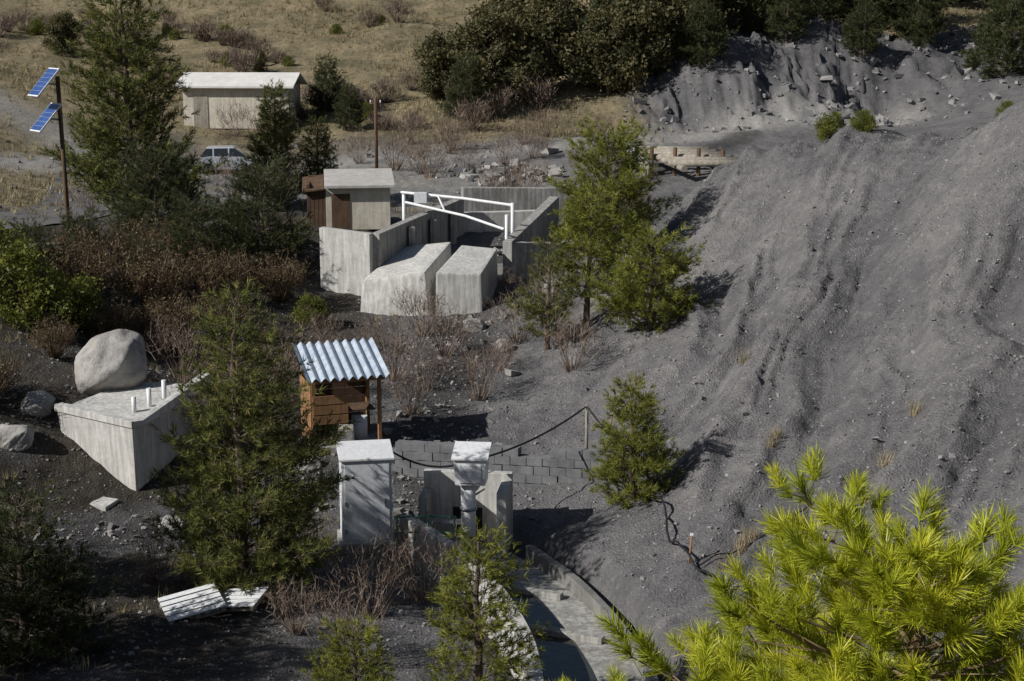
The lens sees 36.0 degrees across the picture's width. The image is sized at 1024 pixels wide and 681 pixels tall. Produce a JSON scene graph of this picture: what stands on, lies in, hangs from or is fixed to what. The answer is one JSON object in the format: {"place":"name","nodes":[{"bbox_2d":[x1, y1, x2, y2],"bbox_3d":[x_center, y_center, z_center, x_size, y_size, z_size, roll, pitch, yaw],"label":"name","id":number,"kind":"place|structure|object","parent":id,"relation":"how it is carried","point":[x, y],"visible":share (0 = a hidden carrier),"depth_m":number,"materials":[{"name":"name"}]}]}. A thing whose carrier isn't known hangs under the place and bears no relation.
{"place":"outdoors","nodes":[
{"label":"outdoors","id":0,"kind":"place"},
{"bbox_2d":[0,171,126,228],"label":"asphalt road","id":1,"kind":"structure","parent":0,"point":[52,215],"depth_m":71.04,"materials":[{"name":"asphalt"}]},
{"bbox_2d":[0,0,1002,216],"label":"dry grass hillside","id":2,"kind":"structure","parent":0,"point":[31,85],"depth_m":108.02,"materials":[{"name":"plant"}]},
{"bbox_2d":[39,10,85,53],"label":"oak tree","id":3,"kind":"object","parent":2,"relation":"on","point":[58,22],"visible":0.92,"depth_m":115.27,"materials":[{"name":"green plant"}]},
{"bbox_2d":[303,53,347,112],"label":"pine tree","id":4,"kind":"object","parent":2,"relation":"on","point":[334,87],"visible":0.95,"depth_m":101.40,"materials":[{"name":"green plant"}]},
{"bbox_2d":[330,82,371,130],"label":"pine tree","id":5,"kind":"object","parent":2,"relation":"on","point":[356,120],"visible":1,"depth_m":96.90,"materials":[{"name":"green plant"}]},
{"bbox_2d":[408,28,468,98],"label":"oak tree","id":6,"kind":"object","parent":2,"relation":"on","point":[433,53],"visible":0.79,"depth_m":102.18,"materials":[{"name":"green plant"}]},
{"bbox_2d":[435,52,489,118],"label":"pine tree","id":7,"kind":"object","parent":2,"relation":"on","point":[470,92],"visible":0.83,"depth_m":98.42,"materials":[{"name":"green plant"}]},
{"bbox_2d":[440,0,548,103],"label":"oak tree","id":8,"kind":"object","parent":2,"relation":"on","point":[499,27],"visible":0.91,"depth_m":100.70,"materials":[{"name":"green plant"}]},
{"bbox_2d":[466,0,544,64],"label":"oak tree","id":9,"kind":"object","parent":2,"relation":"on","point":[517,6],"visible":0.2,"depth_m":108.15,"materials":[{"name":"green plant"}]},
{"bbox_2d":[517,0,600,92],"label":"oak tree","id":10,"kind":"object","parent":2,"relation":"on","point":[551,37],"visible":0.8,"depth_m":101.80,"materials":[{"name":"green plant"}]},
{"bbox_2d":[566,6,654,95],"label":"oak tree","id":11,"kind":"object","parent":2,"relation":"on","point":[601,31],"visible":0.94,"depth_m":101.47,"materials":[{"name":"green plant"}]},
{"bbox_2d":[593,0,693,75],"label":"oak tree","id":12,"kind":"object","parent":2,"relation":"on","point":[646,14],"visible":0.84,"depth_m":101.85,"materials":[{"name":"green plant"}]},
{"bbox_2d":[660,0,732,42],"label":"oak tree","id":13,"kind":"object","parent":2,"relation":"on","point":[682,18],"visible":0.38,"depth_m":103.39,"materials":[{"name":"green plant"}]},
{"bbox_2d":[701,0,769,34],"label":"oak tree","id":14,"kind":"object","parent":2,"relation":"on","point":[741,6],"visible":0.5,"depth_m":106.61,"materials":[{"name":"green plant"}]},
{"bbox_2d":[620,17,1021,133],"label":"scree rocks","id":15,"kind":"object","parent":2,"relation":"on","point":[882,119],"visible":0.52,"depth_m":101.22,"materials":[{"name":"stone"}]},
{"bbox_2d":[0,0,1023,680],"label":"ground terrain","id":16,"kind":"structure","parent":0,"point":[994,212],"depth_m":43.77,"materials":[{"name":"gravel"}]},
{"bbox_2d":[0,342,29,396],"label":"russet shrub","id":17,"kind":"object","parent":16,"relation":"on","point":[7,368],"visible":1,"depth_m":40.20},
{"bbox_2d":[0,424,34,451],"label":"rock","id":18,"kind":"object","parent":16,"relation":"on","point":[18,438],"visible":0.94,"depth_m":39.27,"materials":[{"name":"stone"}]},
{"bbox_2d":[0,216,53,296],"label":"shrub","id":19,"kind":"object","parent":16,"relation":"on","point":[3,231],"visible":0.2,"depth_m":47.91,"materials":[{"name":"brown plant"}]},
{"bbox_2d":[0,208,72,292],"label":"shrub","id":20,"kind":"object","parent":16,"relation":"on","point":[38,235],"visible":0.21,"depth_m":50.43,"materials":[{"name":"brown plant"}]},
{"bbox_2d":[20,390,55,416],"bbox_3d":[-12.306,1.694,40.790,0.900,0.752,0.829,10,16,39],"label":"rock","id":21,"kind":"object","parent":16,"relation":"on","point":[39,403],"visible":0.96,"depth_m":40.54,"materials":[{"name":"stone"}]},
{"bbox_2d":[0,235,83,332],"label":"juniper bush","id":22,"kind":"object","parent":16,"relation":"on","point":[29,299],"visible":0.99,"depth_m":45.54,"materials":[{"name":"green plant"}]},
{"bbox_2d":[27,68,70,236],"bbox_3d":[-16.666,-6.067,57.102,1.119,7.500,0.950,-9,15,-37],"label":"solar panel mast","id":23,"kind":"object","parent":16,"relation":"on","point":[52,109],"visible":0.99,"depth_m":56.64,"materials":[{"name":"blue glass"}]},
{"bbox_2d":[22,312,83,358],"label":"russet shrub","id":24,"kind":"object","parent":16,"relation":"on","point":[60,334],"visible":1,"depth_m":43.21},
{"bbox_2d":[0,478,125,671],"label":"pine tree","id":25,"kind":"object","parent":16,"relation":"on","point":[21,594],"visible":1,"depth_m":28.30,"materials":[{"name":"green plant"}]},
{"bbox_2d":[37,238,124,296],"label":"russet shrub","id":26,"kind":"object","parent":16,"relation":"on","point":[76,267],"visible":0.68,"depth_m":49.93,"materials":[{"name":"plant"}]},
{"bbox_2d":[47,201,115,274],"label":"shrub","id":27,"kind":"object","parent":16,"relation":"on","point":[72,221],"visible":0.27,"depth_m":54.23,"materials":[{"name":"brown plant"}]},
{"bbox_2d":[40,224,122,288],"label":"russet shrub","id":28,"kind":"object","parent":16,"relation":"on","point":[78,247],"visible":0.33,"depth_m":52.18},
{"bbox_2d":[48,268,116,330],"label":"juniper bush","id":29,"kind":"object","parent":16,"relation":"on","point":[89,296],"visible":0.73,"depth_m":47.52,"materials":[{"name":"green plant"}]},
{"bbox_2d":[74,329,147,394],"bbox_3d":[-10.765,0.677,42.317,1.927,1.906,2.070,-4,12,-16],"label":"boulder","id":30,"kind":"object","parent":16,"relation":"on","point":[116,359],"visible":0.94,"depth_m":41.59,"materials":[{"name":"stone"}]},
{"bbox_2d":[80,294,145,333],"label":"russet shrub","id":31,"kind":"object","parent":16,"relation":"on","point":[121,320],"visible":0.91,"depth_m":47.20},
{"bbox_2d":[78,214,171,283],"bbox_3d":[-13.337,-3.135,54.455,3.331,2.579,3.474,0,12,0],"label":"russet shrub","id":32,"kind":"object","parent":16,"relation":"on","point":[121,238],"visible":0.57,"depth_m":54.34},
{"bbox_2d":[54,373,209,510],"bbox_3d":[-10.138,2.585,40.650,2.797,3.040,4.580,4,13,20],"label":"concrete abutment","id":33,"kind":"object","parent":16,"relation":"on","point":[114,435],"visible":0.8,"depth_m":39.94,"materials":[{"name":"grey concrete"}]},
{"bbox_2d":[40,0,229,218],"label":"pine tree","id":34,"kind":"object","parent":16,"relation":"on","point":[126,84],"visible":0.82,"depth_m":66.27,"materials":[{"name":"green plant"}]},
{"bbox_2d":[109,516,184,583],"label":"bare shrub","id":35,"kind":"object","parent":16,"relation":"on","point":[153,573],"visible":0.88,"depth_m":33.20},
{"bbox_2d":[118,231,185,294],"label":"shrub","id":36,"kind":"object","parent":16,"relation":"on","point":[148,245],"visible":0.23,"depth_m":53.23,"materials":[{"name":"brown plant"}]},
{"bbox_2d":[109,235,205,310],"bbox_3d":[-11.550,-2.118,51.101,3.474,2.579,3.331,8,14,32],"label":"russet shrub","id":37,"kind":"object","parent":16,"relation":"on","point":[150,279],"visible":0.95,"depth_m":50.91,"materials":[{"name":"plant"}]},
{"bbox_2d":[101,132,214,239],"bbox_3d":[-13.528,-5.716,60.291,4.693,4.683,4.755,2,12,8],"label":"pine tree","id":38,"kind":"object","parent":16,"relation":"on","point":[127,207],"visible":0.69,"depth_m":59.76,"materials":[{"name":"green plant"}]},
{"bbox_2d":[130,289,209,351],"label":"russet shrub","id":39,"kind":"object","parent":16,"relation":"on","point":[168,312],"visible":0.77,"depth_m":48.54,"materials":[{"name":"plant"}]},
{"bbox_2d":[146,307,217,381],"bbox_3d":[-9.396,0.082,45.599,2.373,2.352,2.460,-8,14,-33],"label":"bare shrub","id":40,"kind":"object","parent":16,"relation":"on","point":[176,341],"visible":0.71,"depth_m":45.55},
{"bbox_2d":[158,583,226,622],"bbox_3d":[-6.301,5.213,31.060,1.150,0.158,1.000,-13,23,-20],"label":"weathered pallet","id":41,"kind":"object","parent":16,"relation":"on","point":[189,599],"visible":0.94,"depth_m":30.96,"materials":[{"name":"white paint"}]},
{"bbox_2d":[150,184,254,280],"bbox_3d":[-11.259,-3.792,56.467,3.804,3.746,3.754,-5,13,-24],"label":"pine tree","id":42,"kind":"object","parent":16,"relation":"on","point":[209,236],"visible":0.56,"depth_m":56.08,"materials":[{"name":"green plant"}]},
{"bbox_2d":[0,251,424,680],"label":"dry grass bank","id":43,"kind":"structure","parent":16,"relation":"on","point":[137,577],"depth_m":37.84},
{"bbox_2d":[184,284,256,343],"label":"russet shrub","id":44,"kind":"object","parent":16,"relation":"on","point":[215,302],"visible":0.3,"depth_m":49.91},
{"bbox_2d":[179,240,264,305],"bbox_3d":[-10.018,-2.356,54.195,3.127,2.321,2.998,-5,13,-24],"label":"russet shrub","id":45,"kind":"object","parent":16,"relation":"on","point":[205,279],"visible":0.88,"depth_m":53.88,"materials":[{"name":"plant"}]},
{"bbox_2d":[195,145,260,173],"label":"parked car","id":46,"kind":"object","parent":16,"relation":"on","point":[213,151],"visible":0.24,"depth_m":88.57,"materials":[{"name":"silver metal"}]},
{"bbox_2d":[183,88,288,128],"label":"wall front","id":47,"kind":"structure","parent":16,"relation":"on","point":[218,97],"depth_m":97.61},
{"bbox_2d":[193,96,208,128],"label":"door","id":48,"kind":"structure","parent":47,"relation":"attached to","point":[201,103],"depth_m":97.76,"materials":[{"name":"beige wood"}]},
{"bbox_2d":[175,72,299,87],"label":"roof front","id":49,"kind":"structure","parent":47,"relation":"on","point":[228,79],"depth_m":98.01,"materials":[{"name":"metal"}]},
{"bbox_2d":[213,587,268,611],"bbox_3d":[-5.402,5.160,31.357,0.920,0.126,0.800,-5,17,16],"label":"weathered pallet","id":50,"kind":"object","parent":16,"relation":"on","point":[251,600],"visible":0.83,"depth_m":31.26,"materials":[{"name":"white paint"}]},
{"bbox_2d":[223,44,260,71],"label":"bare shrub","id":51,"kind":"object","parent":16,"relation":"on","point":[244,60],"visible":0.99,"depth_m":111.66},
{"bbox_2d":[141,275,358,598],"bbox_3d":[-5.443,2.032,32.398,4.721,6.866,4.680,0,12,0],"label":"pine tree","id":52,"kind":"object","parent":16,"relation":"on","point":[277,511],"visible":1,"depth_m":32.02,"materials":[{"name":"green plant"}]},
{"bbox_2d":[202,149,318,266],"bbox_3d":[-9.449,-4.896,58.898,4.693,4.683,4.755,0,12,0],"label":"pine tree","id":53,"kind":"object","parent":16,"relation":"on","point":[291,240],"visible":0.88,"depth_m":58.60,"materials":[{"name":"green plant"}]},
{"bbox_2d":[234,78,308,203],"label":"pine tree","id":54,"kind":"object","parent":16,"relation":"on","point":[277,133],"visible":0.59,"depth_m":70.60,"materials":[{"name":"green plant"}]},
{"bbox_2d":[248,247,314,302],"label":"russet shrub","id":55,"kind":"object","parent":16,"relation":"on","point":[272,275],"visible":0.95,"depth_m":55.87,"materials":[{"name":"plant"}]},
{"bbox_2d":[12,218,561,563],"bbox_3d":[-0.839,0.128,51.032,13.280,4.226,46.491,5,13,21],"label":"stream rubble","id":56,"kind":"object","parent":16,"relation":"on","point":[387,431],"visible":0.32,"depth_m":44.02,"materials":[{"name":"stone"}]},
{"bbox_2d":[262,572,326,634],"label":"bare shrub","id":57,"kind":"object","parent":16,"relation":"on","point":[292,626],"visible":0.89,"depth_m":30.39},
{"bbox_2d":[284,292,334,327],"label":"juniper bush","id":58,"kind":"object","parent":16,"relation":"on","point":[318,306],"visible":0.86,"depth_m":53.64,"materials":[{"name":"green plant"}]},
{"bbox_2d":[295,114,343,194],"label":"pine tree","id":59,"kind":"object","parent":16,"relation":"on","point":[315,163],"visible":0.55,"depth_m":72.51,"materials":[{"name":"green plant"}]},
{"bbox_2d":[292,337,389,452],"bbox_3d":[-4.636,1.675,42.841,2.250,3.050,2.092,-4,13,-18],"label":"wooden shelter","id":60,"kind":"object","parent":16,"relation":"on","point":[346,364],"visible":0.67,"depth_m":42.63,"materials":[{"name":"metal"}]},
{"bbox_2d":[293,574,389,662],"bbox_3d":[-3.037,5.136,29.377,1.898,1.882,1.968,-8,14,-33],"label":"bare shrub","id":61,"kind":"object","parent":16,"relation":"on","point":[337,606],"visible":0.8,"depth_m":29.43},
{"bbox_2d":[302,168,394,229],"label":"equipment shed","id":62,"kind":"structure","parent":16,"relation":"on","point":[354,199],"depth_m":64.17,"materials":[{"name":"grey concrete"}]},
{"bbox_2d":[331,194,350,228],"bbox_3d":[-6.956,-5.240,64.093,0.750,1.450,0.030,-1,12,-7],"label":"door","id":63,"kind":"structure","parent":62,"relation":"in","point":[340,202],"depth_m":64.08,"materials":[{"name":"brown wood"}]},
{"bbox_2d":[299,613,397,680],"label":"pine tree","id":64,"kind":"object","parent":16,"relation":"on","point":[370,668],"visible":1,"depth_m":24.97,"materials":[{"name":"green plant"}]},
{"bbox_2d":[336,439,395,555],"bbox_3d":[-3.350,3.610,36.140,1.300,2.429,1.200,-2,12,-9],"label":"equipment cabinet","id":65,"kind":"object","parent":16,"relation":"on","point":[366,504],"visible":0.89,"depth_m":35.65,"materials":[{"name":"metal"}]},
{"bbox_2d":[315,526,429,619],"bbox_3d":[-2.989,4.744,32.175,2.212,1.915,2.372,-8,14,-34],"label":"bare shrub","id":66,"kind":"object","parent":16,"relation":"on","point":[363,569],"visible":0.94,"depth_m":32.07,"materials":[{"name":"plant"}]},
{"bbox_2d":[365,72,403,102],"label":"bare shrub","id":67,"kind":"object","parent":16,"relation":"on","point":[383,88],"visible":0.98,"depth_m":103.51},
{"bbox_2d":[368,120,418,170],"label":"bare shrub","id":68,"kind":"object","parent":16,"relation":"on","point":[394,166],"visible":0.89,"depth_m":84.75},
{"bbox_2d":[363,307,431,381],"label":"bare shrub","id":69,"kind":"object","parent":16,"relation":"on","point":[393,348],"visible":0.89,"depth_m":48.64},
{"bbox_2d":[384,367,439,415],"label":"bare shrub","id":70,"kind":"object","parent":16,"relation":"on","point":[413,410],"visible":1,"depth_m":45.26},
{"bbox_2d":[390,279,454,336],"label":"bare shrub","id":71,"kind":"object","parent":16,"relation":"on","point":[415,304],"visible":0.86,"depth_m":52.89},
{"bbox_2d":[369,509,476,604],"bbox_3d":[-1.883,4.460,33.369,2.378,2.274,2.294,-1,12,-7],"label":"bare shrub","id":72,"kind":"object","parent":16,"relation":"on","point":[421,591],"visible":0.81,"depth_m":33.30,"materials":[{"name":"plant"}]},
{"bbox_2d":[398,338,455,390],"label":"bare shrub","id":73,"kind":"object","parent":16,"relation":"on","point":[425,362],"visible":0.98,"depth_m":47.59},
{"bbox_2d":[407,130,455,177],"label":"bare shrub","id":74,"kind":"object","parent":16,"relation":"on","point":[423,150],"visible":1,"depth_m":80.11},
{"bbox_2d":[319,187,570,315],"bbox_3d":[-1.008,-3.747,62.573,7.326,4.310,15.671,6,13,25],"label":"gauging station","id":75,"kind":"object","parent":16,"relation":"on","point":[409,252],"visible":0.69,"depth_m":58.45,"materials":[{"name":"concrete"}]},
{"bbox_2d":[409,296,480,356],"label":"bare shrub","id":76,"kind":"object","parent":16,"relation":"on","point":[444,349],"visible":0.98,"depth_m":50.55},
{"bbox_2d":[418,468,512,557],"bbox_3d":[-1.096,4.024,36.875,2.100,1.705,1.255,1,12,7],"label":"measuring well","id":77,"kind":"object","parent":16,"relation":"on","point":[440,495],"visible":0.6,"depth_m":37.19,"materials":[{"name":"concrete"}]},
{"bbox_2d":[451,94,492,131],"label":"bare shrub","id":78,"kind":"object","parent":16,"relation":"on","point":[471,110],"visible":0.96,"depth_m":96.25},
{"bbox_2d":[440,326,520,400],"bbox_3d":[-0.826,0.710,46.541,2.295,2.275,2.379,5,13,23],"label":"bare shrub","id":79,"kind":"object","parent":16,"relation":"on","point":[470,369],"visible":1,"depth_m":46.60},
{"bbox_2d":[420,515,552,680],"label":"pine tree","id":80,"kind":"object","parent":16,"relation":"on","point":[476,633],"visible":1,"depth_m":27.15,"materials":[{"name":"green plant"}]},
{"bbox_2d":[476,81,521,117],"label":"bare shrub","id":81,"kind":"object","parent":16,"relation":"on","point":[496,97],"visible":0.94,"depth_m":99.11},
{"bbox_2d":[435,158,564,186],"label":"rubble pile","id":82,"kind":"object","parent":16,"relation":"on","point":[467,174],"visible":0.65,"depth_m":80.40,"materials":[{"name":"stone"}]},
{"bbox_2d":[392,440,617,486],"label":"stacked blocks","id":83,"kind":"structure","parent":16,"relation":"on","point":[561,464],"depth_m":39.98,"materials":[{"name":"concrete"}]},
{"bbox_2d":[478,284,543,344],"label":"bare shrub","id":84,"kind":"object","parent":16,"relation":"on","point":[517,337],"visible":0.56,"depth_m":51.50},
{"bbox_2d":[495,146,554,186],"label":"bare shrub","id":85,"kind":"object","parent":16,"relation":"on","point":[525,172],"visible":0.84,"depth_m":72.75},
{"bbox_2d":[400,514,658,680],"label":"concrete flume","id":86,"kind":"object","parent":16,"relation":"on","point":[564,601],"visible":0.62,"depth_m":32.87,"materials":[{"name":"grey concrete"}]},
{"bbox_2d":[451,441,491,554],"bbox_3d":[-0.908,3.695,36.225,0.840,2.708,0.968,1,12,6],"label":"water level gauge","id":87,"kind":"object","parent":86,"relation":"on","point":[470,459],"visible":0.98,"depth_m":35.81,"materials":[{"name":"white paint"}]},
{"bbox_2d":[514,73,558,108],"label":"bare shrub","id":88,"kind":"object","parent":16,"relation":"on","point":[544,88],"visible":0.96,"depth_m":100.92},
{"bbox_2d":[503,231,580,350],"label":"pine tree","id":89,"kind":"object","parent":16,"relation":"on","point":[537,310],"visible":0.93,"depth_m":49.63,"materials":[{"name":"green plant"}]},
{"bbox_2d":[542,301,603,372],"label":"bare shrub","id":90,"kind":"object","parent":16,"relation":"on","point":[583,350],"visible":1,"depth_m":47.44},
{"bbox_2d":[543,175,630,325],"bbox_3d":[2.430,-2.833,50.492,3.211,4.947,2.769,-7,14,-31],"label":"pine tree","id":91,"kind":"object","parent":16,"relation":"on","point":[581,216],"visible":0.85,"depth_m":50.08,"materials":[{"name":"green plant"}]},
{"bbox_2d":[393,404,808,617],"bbox_3d":[3.101,3.986,33.424,6.089,1.950,12.590,-8,15,-35],"label":"power cable","id":92,"kind":"object","parent":16,"relation":"on","point":[587,408],"visible":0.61,"depth_m":36.52,"materials":[{"name":"black rubber"}]},
{"bbox_2d":[546,109,682,275],"bbox_3d":[3.209,-4.891,53.389,4.746,5.903,4.947,10,16,40],"label":"pine tree","id":93,"kind":"object","parent":16,"relation":"on","point":[637,216],"visible":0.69,"depth_m":52.70,"materials":[{"name":"green plant"}]},
{"bbox_2d":[581,370,687,509],"bbox_3d":[2.887,2.329,37.078,2.630,3.374,2.527,0,12,0],"label":"pine tree","id":94,"kind":"object","parent":16,"relation":"on","point":[657,462],"visible":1,"depth_m":36.99,"materials":[{"name":"green plant"}]},
{"bbox_2d":[581,222,713,334],"bbox_3d":[4.244,-1.964,48.594,3.598,3.557,3.548,8,14,33],"label":"pine tree","id":95,"kind":"object","parent":16,"relation":"on","point":[630,297],"visible":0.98,"depth_m":48.29,"materials":[{"name":"green plant"}]},
{"bbox_2d":[640,146,738,175],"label":"log check dam","id":96,"kind":"structure","parent":16,"relation":"on","point":[680,158],"depth_m":76.85,"materials":[{"name":"brown wood"}]},
{"bbox_2d":[677,0,739,66],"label":"pine tree","id":97,"kind":"object","parent":16,"relation":"on","point":[713,46],"visible":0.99,"depth_m":101.66,"materials":[{"name":"green plant"}]},
{"bbox_2d":[737,0,768,32],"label":"pine tree","id":98,"kind":"object","parent":16,"relation":"on","point":[749,20],"visible":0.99,"depth_m":106.52,"materials":[{"name":"green plant"}]},
{"bbox_2d":[590,299,928,571],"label":"grass tufts","id":99,"kind":"object","parent":16,"relation":"on","point":[753,535],"visible":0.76,"depth_m":33.66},
{"bbox_2d":[548,440,1023,680],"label":"young pine","id":100,"kind":"object","parent":16,"relation":"on","point":[883,583],"visible":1,"depth_m":7.18,"materials":[{"name":"green plant"}]},
{"bbox_2d":[756,0,817,43],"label":"pine tree","id":101,"kind":"object","parent":16,"relation":"on","point":[799,20],"visible":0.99,"depth_m":105.25,"materials":[{"name":"green plant"}]},
{"bbox_2d":[768,0,852,22],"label":"pine tree","id":102,"kind":"object","parent":16,"relation":"on","point":[830,7],"visible":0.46,"depth_m":108.65,"materials":[{"name":"green plant"}]},
{"bbox_2d":[812,107,847,143],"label":"juniper bush","id":103,"kind":"object","parent":16,"relation":"on","point":[828,126],"visible":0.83,"depth_m":54.00,"materials":[{"name":"green plant"}]},
{"bbox_2d":[837,0,885,56],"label":"pine tree","id":104,"kind":"object","parent":16,"relation":"on","point":[870,42],"visible":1,"depth_m":104.66,"materials":[{"name":"green plant"}]},
{"bbox_2d":[848,107,879,131],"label":"juniper bush","id":105,"kind":"object","parent":16,"relation":"on","point":[865,119],"visible":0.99,"depth_m":53.29,"materials":[{"name":"green plant"}]},
{"bbox_2d":[831,0,899,32],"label":"pine tree","id":106,"kind":"object","parent":16,"relation":"on","point":[881,6],"visible":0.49,"depth_m":109.02,"materials":[{"name":"green plant"}]},
{"bbox_2d":[884,0,959,42],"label":"pine tree","id":107,"kind":"object","parent":16,"relation":"on","point":[910,11],"visible":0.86,"depth_m":108.07,"materials":[{"name":"green plant"}]},
{"bbox_2d":[907,8,942,47],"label":"pine tree","id":108,"kind":"object","parent":16,"relation":"on","point":[916,38],"visible":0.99,"depth_m":106.95,"materials":[{"name":"green plant"}]},
{"bbox_2d":[955,0,1023,79],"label":"pine tree","id":109,"kind":"object","parent":16,"relation":"on","point":[1010,41],"visible":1,"depth_m":99.35,"materials":[{"name":"green plant"}]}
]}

